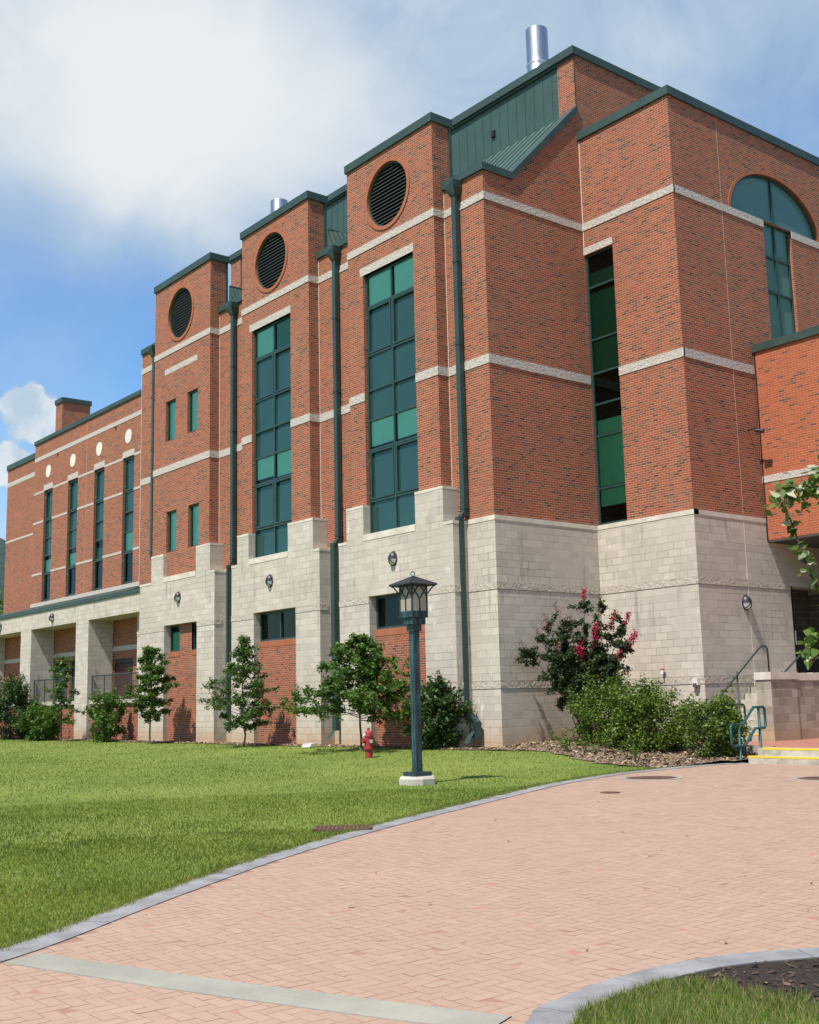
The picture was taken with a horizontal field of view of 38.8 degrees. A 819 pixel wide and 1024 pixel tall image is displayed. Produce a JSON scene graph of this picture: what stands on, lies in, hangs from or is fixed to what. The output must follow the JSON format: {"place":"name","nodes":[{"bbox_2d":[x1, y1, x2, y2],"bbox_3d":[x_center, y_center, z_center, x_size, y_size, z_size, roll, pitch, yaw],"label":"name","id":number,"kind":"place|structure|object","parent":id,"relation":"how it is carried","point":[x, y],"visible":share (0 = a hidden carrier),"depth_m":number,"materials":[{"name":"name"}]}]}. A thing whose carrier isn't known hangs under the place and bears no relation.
{"place":"outdoors","nodes":[
{"label":"outdoors","id":0,"kind":"place"},
{"bbox_2d":[0,538,5,609],"bbox_3d":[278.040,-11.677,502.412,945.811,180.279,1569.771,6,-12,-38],"label":"hill","id":1,"kind":"structure","parent":0,"point":[2,557],"depth_m":820.25,"materials":[{"name":"green plant"}]},
{"bbox_2d":[0,738,748,951],"bbox_3d":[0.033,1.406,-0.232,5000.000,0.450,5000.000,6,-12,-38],"label":"ground","id":2,"kind":"structure","parent":0,"point":[557,762],"depth_m":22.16,"materials":[{"name":"green plant"}]},
{"bbox_2d":[0,591,3,614],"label":"background tree","id":3,"kind":"object","parent":2,"relation":"on","point":[1,606],"visible":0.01,"depth_m":82.53,"materials":[{"name":"green plant"}]},
{"bbox_2d":[0,670,42,739],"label":"shrub","id":4,"kind":"object","parent":2,"relation":"on","point":[12,691],"visible":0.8,"depth_m":53.48,"materials":[{"name":"green plant"}]},
{"bbox_2d":[11,695,64,740],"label":"shrub","id":5,"kind":"object","parent":2,"relation":"on","point":[46,730],"visible":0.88,"depth_m":50.21,"materials":[{"name":"green plant"}]},
{"bbox_2d":[40,655,87,741],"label":"young tree","id":6,"kind":"object","parent":2,"relation":"on","point":[60,696],"visible":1,"depth_m":48.12,"materials":[{"name":"green plant"}]},
{"bbox_2d":[83,684,129,741],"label":"shrub","id":7,"kind":"object","parent":2,"relation":"on","point":[106,717],"visible":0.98,"depth_m":45.68,"materials":[{"name":"green plant"}]},
{"bbox_2d":[119,645,180,743],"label":"young tree","id":8,"kind":"object","parent":2,"relation":"on","point":[149,654],"visible":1,"depth_m":41.88,"materials":[{"name":"green plant"}]},
{"bbox_2d":[198,634,279,746],"bbox_3d":[-5.270,5.666,36.829,2.632,3.570,2.495,-3,-10,11],"label":"young tree","id":9,"kind":"object","parent":2,"relation":"on","point":[242,653],"visible":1,"depth_m":36.52,"materials":[{"name":"green plant"}]},
{"bbox_2d":[15,737,490,749],"bbox_3d":[-10.898,8.980,45.761,1.539,0.039,41.500,6,-12,-38],"label":"mulch strip","id":10,"kind":"object","parent":2,"relation":"on","point":[319,746],"visible":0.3,"depth_m":34.91,"materials":[{"name":"soil"}]},
{"bbox_2d":[5,738,486,749],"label":"wood chips","id":11,"kind":"object","parent":10,"relation":"on","point":[379,746],"visible":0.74,"depth_m":37.19,"materials":[{"name":"brown wood"}]},
{"bbox_2d":[302,743,316,746],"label":"splash block","id":12,"kind":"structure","parent":2,"relation":"on","point":[310,745],"depth_m":34.28,"materials":[{"name":"white paint"}]},
{"bbox_2d":[313,824,372,832],"bbox_3d":[-0.818,3.920,14.379,0.720,0.062,0.500,-1,-9,-1],"label":"drain grate","id":13,"kind":"object","parent":2,"relation":"in","point":[317,828],"visible":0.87,"depth_m":14.30,"materials":[{"name":"brown metal"}]},
{"bbox_2d":[275,632,424,750],"bbox_3d":[-1.573,4.891,31.584,4.054,3.233,4.331,-2,-9,5],"label":"young tree","id":14,"kind":"object","parent":2,"relation":"on","point":[368,672],"visible":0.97,"depth_m":31.34,"materials":[{"name":"green plant"}]},
{"bbox_2d":[362,728,373,757],"bbox_3d":[-1.022,5.716,28.573,0.281,0.816,0.373,3,-10,-23],"label":"fire hydrant","id":15,"kind":"object","parent":2,"relation":"on","point":[367,739],"visible":0.95,"depth_m":28.49,"materials":[{"name":"red metal"}]},
{"bbox_2d":[0,762,741,962],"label":"kerb","id":16,"kind":"structure","parent":2,"relation":"on","point":[41,942],"depth_m":10.87,"materials":[{"name":"concrete"}]},
{"bbox_2d":[0,25,818,747],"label":"university building","id":17,"kind":"structure","parent":2,"relation":"on","point":[506,365],"depth_m":34.37,"materials":[{"name":"brick"}]},
{"bbox_2d":[43,489,52,601],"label":"window","id":18,"kind":"structure","parent":17,"relation":"in","point":[49,494],"depth_m":56.70,"materials":[{"name":"green glass"}]},
{"bbox_2d":[49,613,53,622],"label":"wall light","id":19,"kind":"object","parent":17,"relation":"attached to","point":[51,617],"visible":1,"depth_m":53.16,"materials":[{"name":"grey metal"}]},
{"bbox_2d":[33,677,74,701],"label":"terrace railing","id":20,"kind":"object","parent":17,"relation":"on","point":[41,686],"visible":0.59,"depth_m":53.60,"materials":[{"name":"grey metal"}]},
{"bbox_2d":[55,662,65,701],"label":"window","id":21,"kind":"structure","parent":17,"relation":"in","point":[57,681],"depth_m":55.27,"materials":[{"name":"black glass"}]},
{"bbox_2d":[67,479,77,596],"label":"window","id":22,"kind":"structure","parent":17,"relation":"in","point":[73,487],"depth_m":54.40,"materials":[{"name":"green glass"}]},
{"bbox_2d":[71,660,74,700],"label":"window","id":23,"kind":"structure","parent":17,"relation":"in","point":[73,662],"depth_m":54.07,"materials":[{"name":"black glass"}]},
{"bbox_2d":[93,468,104,590],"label":"window","id":24,"kind":"structure","parent":17,"relation":"in","point":[99,515],"depth_m":52.11,"materials":[{"name":"green glass"}]},
{"bbox_2d":[91,672,138,698],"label":"terrace railing","id":25,"kind":"object","parent":17,"relation":"on","point":[107,675],"visible":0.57,"depth_m":48.02,"materials":[{"name":"grey metal"}]},
{"bbox_2d":[115,662,132,698],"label":"arcade door","id":26,"kind":"structure","parent":17,"relation":"in","point":[123,667],"depth_m":49.86,"materials":[{"name":"metal"}]},
{"bbox_2d":[123,456,133,584],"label":"window","id":27,"kind":"structure","parent":17,"relation":"in","point":[129,462],"depth_m":49.77,"materials":[{"name":"green glass"}]},
{"bbox_2d":[168,399,175,440],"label":"window","id":28,"kind":"structure","parent":17,"relation":"in","point":[171,405],"depth_m":46.01,"materials":[{"name":"teal glass"}]},
{"bbox_2d":[168,510,176,551],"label":"window","id":29,"kind":"structure","parent":17,"relation":"in","point":[172,515],"depth_m":45.17,"materials":[{"name":"teal glass"}]},
{"bbox_2d":[170,625,179,651],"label":"window","id":30,"kind":"structure","parent":17,"relation":"in","point":[175,630],"depth_m":44.26,"materials":[{"name":"green glass"}]},
{"bbox_2d":[174,592,180,602],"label":"wall light","id":31,"kind":"object","parent":17,"relation":"attached to","point":[177,596],"visible":1,"depth_m":43.53,"materials":[{"name":"grey metal"}]},
{"bbox_2d":[190,389,197,431],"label":"window","id":32,"kind":"structure","parent":17,"relation":"in","point":[194,394],"depth_m":44.63,"materials":[{"name":"teal glass"}]},
{"bbox_2d":[190,504,198,546],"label":"window","id":33,"kind":"structure","parent":17,"relation":"in","point":[194,538],"depth_m":43.79,"materials":[{"name":"teal glass"}]},
{"bbox_2d":[194,623,196,649],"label":"window","id":34,"kind":"structure","parent":17,"relation":"in","point":[195,624],"depth_m":43.01,"materials":[{"name":"black glass"}]},
{"bbox_2d":[265,574,272,586],"bbox_3d":[-4.693,2.278,38.627,0.190,0.435,0.345,6,-12,-38],"label":"wall light","id":35,"kind":"object","parent":17,"relation":"attached to","point":[269,580],"visible":1,"depth_m":38.55,"materials":[{"name":"grey metal"}]},
{"bbox_2d":[254,315,291,557],"bbox_3d":[-4.611,-2.545,39.793,0.145,8.130,2.490,6,-12,-38],"label":"window","id":36,"kind":"structure","parent":17,"relation":"in","point":[273,505],"depth_m":39.91,"materials":[{"name":"teal glass"}]},
{"bbox_2d":[260,609,295,641],"bbox_3d":[-4.219,3.737,38.441,0.112,0.960,2.545,6,-12,-38],"label":"window","id":37,"kind":"structure","parent":17,"relation":"in","point":[276,625],"depth_m":38.62,"materials":[{"name":"green glass"}]},
{"bbox_2d":[387,551,396,565],"bbox_3d":[-0.528,1.335,33.491,0.190,0.435,0.345,6,-12,-38],"label":"wall light","id":38,"kind":"object","parent":17,"relation":"attached to","point":[392,558],"visible":1,"depth_m":33.42,"materials":[{"name":"grey metal"}]},
{"bbox_2d":[366,254,418,532],"bbox_3d":[-0.474,-3.481,34.692,0.145,8.130,2.480,6,-12,-38],"label":"window","id":39,"kind":"structure","parent":17,"relation":"in","point":[391,362],"depth_m":34.78,"materials":[{"name":"teal glass"}]},
{"bbox_2d":[376,594,423,628],"bbox_3d":[-0.154,2.816,33.428,0.112,0.960,2.525,6,-12,-38],"label":"window","id":40,"kind":"structure","parent":17,"relation":"in","point":[387,607],"depth_m":34.01,"materials":[{"name":"green glass"}]},
{"bbox_2d":[586,246,626,524],"bbox_3d":[5.781,-3.721,33.951,0.104,8.195,1.123,6,-12,-38],"label":"window","id":41,"kind":"structure","parent":17,"relation":"in","point":[612,508],"depth_m":33.98,"materials":[{"name":"green glass"}]},
{"bbox_2d":[692,678,699,686],"bbox_3d":[7.456,4.446,30.329,0.112,0.230,0.180,6,-12,-38],"label":"junction box","id":42,"kind":"object","parent":17,"relation":"attached to","point":[695,682],"visible":1,"depth_m":30.29,"materials":[{"name":"metal"}]},
{"bbox_2d":[742,595,751,610],"bbox_3d":[9.237,2.460,31.725,0.345,0.435,0.190,6,-12,-38],"label":"wall light","id":43,"kind":"object","parent":17,"relation":"attached to","point":[746,602],"visible":1,"depth_m":31.67,"materials":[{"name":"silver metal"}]},
{"bbox_2d":[747,427,764,432],"bbox_3d":[9.770,-2.296,32.871,0.133,0.220,0.519,8,-13,-44],"label":"security camera","id":44,"kind":"object","parent":17,"relation":"attached to","point":[758,430],"visible":1,"depth_m":32.77,"materials":[{"name":"grey metal"}]},
{"bbox_2d":[731,175,815,338],"bbox_3d":[11.165,-6.303,35.263,4.600,7.991,0.112,6,-12,-38],"label":"arched window","id":45,"kind":"structure","parent":17,"relation":"in","point":[763,198],"depth_m":35.57,"materials":[{"name":"teal glass"}]},
{"bbox_2d":[790,586,797,671],"bbox_3d":[10.551,3.442,33.566,0.145,2.500,1.314,6,-12,-38],"label":"entrance door","id":46,"kind":"structure","parent":17,"relation":"in","point":[795,639],"depth_m":33.12,"materials":[{"name":"glass"}]},
{"bbox_2d":[389,571,437,785],"bbox_3d":[0.104,3.049,20.917,0.647,3.996,0.647,6,-12,-38],"label":"lamp post","id":47,"kind":"object","parent":2,"relation":"on","point":[413,603],"visible":0.98,"depth_m":20.91,"materials":[{"name":"metal"}]},
{"bbox_2d":[399,669,475,749],"bbox_3d":[0.632,5.279,31.048,1.828,2.129,2.300,6,-12,-38],"label":"shrub","id":48,"kind":"object","parent":2,"relation":"on","point":[436,732],"visible":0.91,"depth_m":30.58,"materials":[{"name":"green plant"}]},
{"bbox_2d":[481,737,757,767],"bbox_3d":[5.513,5.703,28.003,6.000,0.405,7.200,6,-12,-38],"label":"mulch bed","id":49,"kind":"object","parent":2,"relation":"on","point":[674,756],"visible":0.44,"depth_m":26.87,"materials":[{"name":"brown wood"}]},
{"bbox_2d":[550,727,587,751],"bbox_3d":[3.757,5.470,27.971,0.783,0.614,0.816,6,-12,-38],"label":"shrub","id":50,"kind":"object","parent":49,"relation":"on","point":[564,744],"visible":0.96,"depth_m":27.89,"materials":[{"name":"green plant"}]},
{"bbox_2d":[515,588,641,740],"bbox_3d":[4.414,3.976,30.346,3.275,4.030,1.729,-5,-10,19],"label":"crepe myrtle","id":51,"kind":"object","parent":49,"relation":"on","point":[570,664],"visible":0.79,"depth_m":30.17,"materials":[{"name":"green plant"}]},
{"bbox_2d":[582,721,616,753],"bbox_3d":[4.488,5.322,27.392,0.888,0.830,0.778,-5,-10,19],"label":"shrub","id":52,"kind":"object","parent":49,"relation":"on","point":[606,743],"visible":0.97,"depth_m":27.36,"materials":[{"name":"green plant"}]},
{"bbox_2d":[563,669,661,745],"bbox_3d":[5.054,4.894,29.085,2.436,2.021,2.466,-3,-9,9],"label":"shrub","id":53,"kind":"object","parent":49,"relation":"on","point":[579,709],"visible":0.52,"depth_m":28.84,"materials":[{"name":"green plant"}]},
{"bbox_2d":[613,724,650,760],"bbox_3d":[4.970,5.209,26.212,0.722,0.847,0.857,6,-12,-38],"label":"shrub","id":54,"kind":"object","parent":49,"relation":"on","point":[633,749],"visible":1,"depth_m":26.23,"materials":[{"name":"green plant"}]},
{"bbox_2d":[594,673,707,751],"bbox_3d":[5.839,4.788,27.874,2.459,1.939,2.806,6,-12,-38],"label":"shrub","id":55,"kind":"object","parent":49,"relation":"on","point":[669,737],"visible":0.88,"depth_m":27.62,"materials":[{"name":"green plant"}]},
{"bbox_2d":[677,685,754,761],"bbox_3d":[6.855,4.827,25.885,1.557,1.937,1.822,6,-12,-38],"label":"shrub","id":56,"kind":"object","parent":49,"relation":"on","point":[722,716],"visible":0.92,"depth_m":25.60,"materials":[{"name":"green plant"}]},
{"bbox_2d":[705,672,818,740],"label":"stone staircase","id":57,"kind":"structure","parent":2,"relation":"on","point":[749,700],"depth_m":30.27,"materials":[{"name":"concrete"}]},
{"bbox_2d":[706,645,769,718],"bbox_3d":[8.695,4.753,30.783,2.960,2.491,0.052,6,-12,-38],"label":"stair handrail","id":58,"kind":"object","parent":57,"relation":"on","point":[742,668],"visible":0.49,"depth_m":30.96,"materials":[{"name":"green metal"}]},
{"bbox_2d":[781,654,800,671],"bbox_3d":[10.180,4.072,30.396,3.018,1.583,0.052,6,-12,-38],"label":"stair handrail","id":59,"kind":"object","parent":57,"relation":"on","point":[792,663],"visible":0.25,"depth_m":30.19,"materials":[{"name":"metal"}]},
{"bbox_2d":[0,763,818,1023],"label":"plaza","id":60,"kind":"structure","parent":0,"point":[236,1011],"depth_m":9.08,"materials":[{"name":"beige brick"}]},
{"bbox_2d":[3,953,511,1023],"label":"concrete band","id":61,"kind":"object","parent":60,"relation":"on","point":[372,1008],"visible":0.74,"depth_m":6.70,"materials":[{"name":"grey concrete"}]},
{"bbox_2d":[146,786,812,950],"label":"stray leaves","id":62,"kind":"object","parent":60,"relation":"on","point":[725,941],"visible":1,"depth_m":9.34,"materials":[{"name":"brown plant"}]},
{"bbox_2d":[600,791,619,793],"bbox_3d":[3.088,4.324,17.927,0.300,0.029,0.300,6,-12,-38],"label":"manhole cover","id":63,"kind":"object","parent":60,"relation":"on","point":[609,792],"visible":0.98,"depth_m":17.83,"materials":[{"name":"metal"}]},
{"bbox_2d":[620,776,682,780],"bbox_3d":[4.284,4.717,20.632,1.100,0.029,1.100,6,-12,-38],"label":"manhole cover","id":64,"kind":"object","parent":60,"relation":"on","point":[645,778],"visible":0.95,"depth_m":20.52,"materials":[{"name":"metal"}]},
{"bbox_2d":[524,947,818,1023],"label":"island kerb","id":65,"kind":"structure","parent":60,"relation":"on","point":[548,1015],"depth_m":6.82,"materials":[{"name":"concrete"}]},
{"bbox_2d":[579,958,818,1023],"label":"soil bed","id":66,"kind":"object","parent":60,"relation":"on","point":[803,972],"visible":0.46,"depth_m":6.76,"materials":[{"name":"brown soil"}]},
{"bbox_2d":[561,972,818,1023],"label":"island grass","id":67,"kind":"structure","parent":66,"relation":"on","point":[692,1014],"depth_m":6.06,"materials":[{"name":"green plant"}]},
{"bbox_2d":[646,958,818,1023],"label":"wood chips","id":68,"kind":"object","parent":66,"relation":"on","point":[784,983],"visible":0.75,"depth_m":6.63,"materials":[{"name":"brown wood"}]},
{"bbox_2d":[759,454,818,669],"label":"broadleaf tree","id":69,"kind":"object","parent":66,"relation":"on","point":[788,491],"visible":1,"depth_m":7.58,"materials":[{"name":"green plant"}]},
{"bbox_2d":[748,747,818,765],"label":"entry steps","id":70,"kind":"structure","parent":60,"relation":"on","point":[791,756],"depth_m":23.93,"materials":[{"name":"concrete"}]},
{"bbox_2d":[729,706,766,762],"bbox_3d":[7.295,4.795,25.024,1.307,1.234,0.060,6,-12,-38],"label":"step railing","id":71,"kind":"object","parent":70,"relation":"on","point":[738,725],"visible":0.97,"depth_m":25.01,"materials":[{"name":"teal metal"}]},
{"bbox_2d":[791,776,818,780],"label":"manhole cover","id":72,"kind":"object","parent":60,"relation":"on","point":[811,778],"visible":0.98,"depth_m":19.50,"materials":[{"name":"metal"}]},
{"bbox_2d":[0,0,818,539],"label":"sky","id":73,"kind":"structure","parent":0,"point":[140,140],"materials":[{"name":"blue"}]},
{"bbox_2d":[678,738,818,747],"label":"landing","id":74,"kind":"object","parent":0,"point":[807,743],"visible":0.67,"depth_m":26.77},
{"bbox_2d":[661,744,774,754],"bbox_3d":[13.005,4.234,18.289,0.849,0.798,25.090,6,-12,-36],"label":"landing edge","id":75,"kind":"object","parent":74,"relation":"attached to","point":[757,749],"visible":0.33,"depth_m":26.23,"materials":[{"name":"concrete"}]},
{"bbox_2d":[735,703,746,740],"bbox_3d":[7.835,5.127,28.300,1.156,0.928,0.056,6,-12,-38],"label":"picket rail","id":76,"kind":"object","parent":74,"relation":"on","point":[744,708],"visible":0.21,"depth_m":28.63,"materials":[{"name":"metal"}]},
{"bbox_2d":[754,672,818,740],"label":"cheek wall","id":77,"kind":"structure","parent":74,"relation":"on","point":[789,701],"depth_m":28.87,"materials":[{"name":"stone"}]}
]}

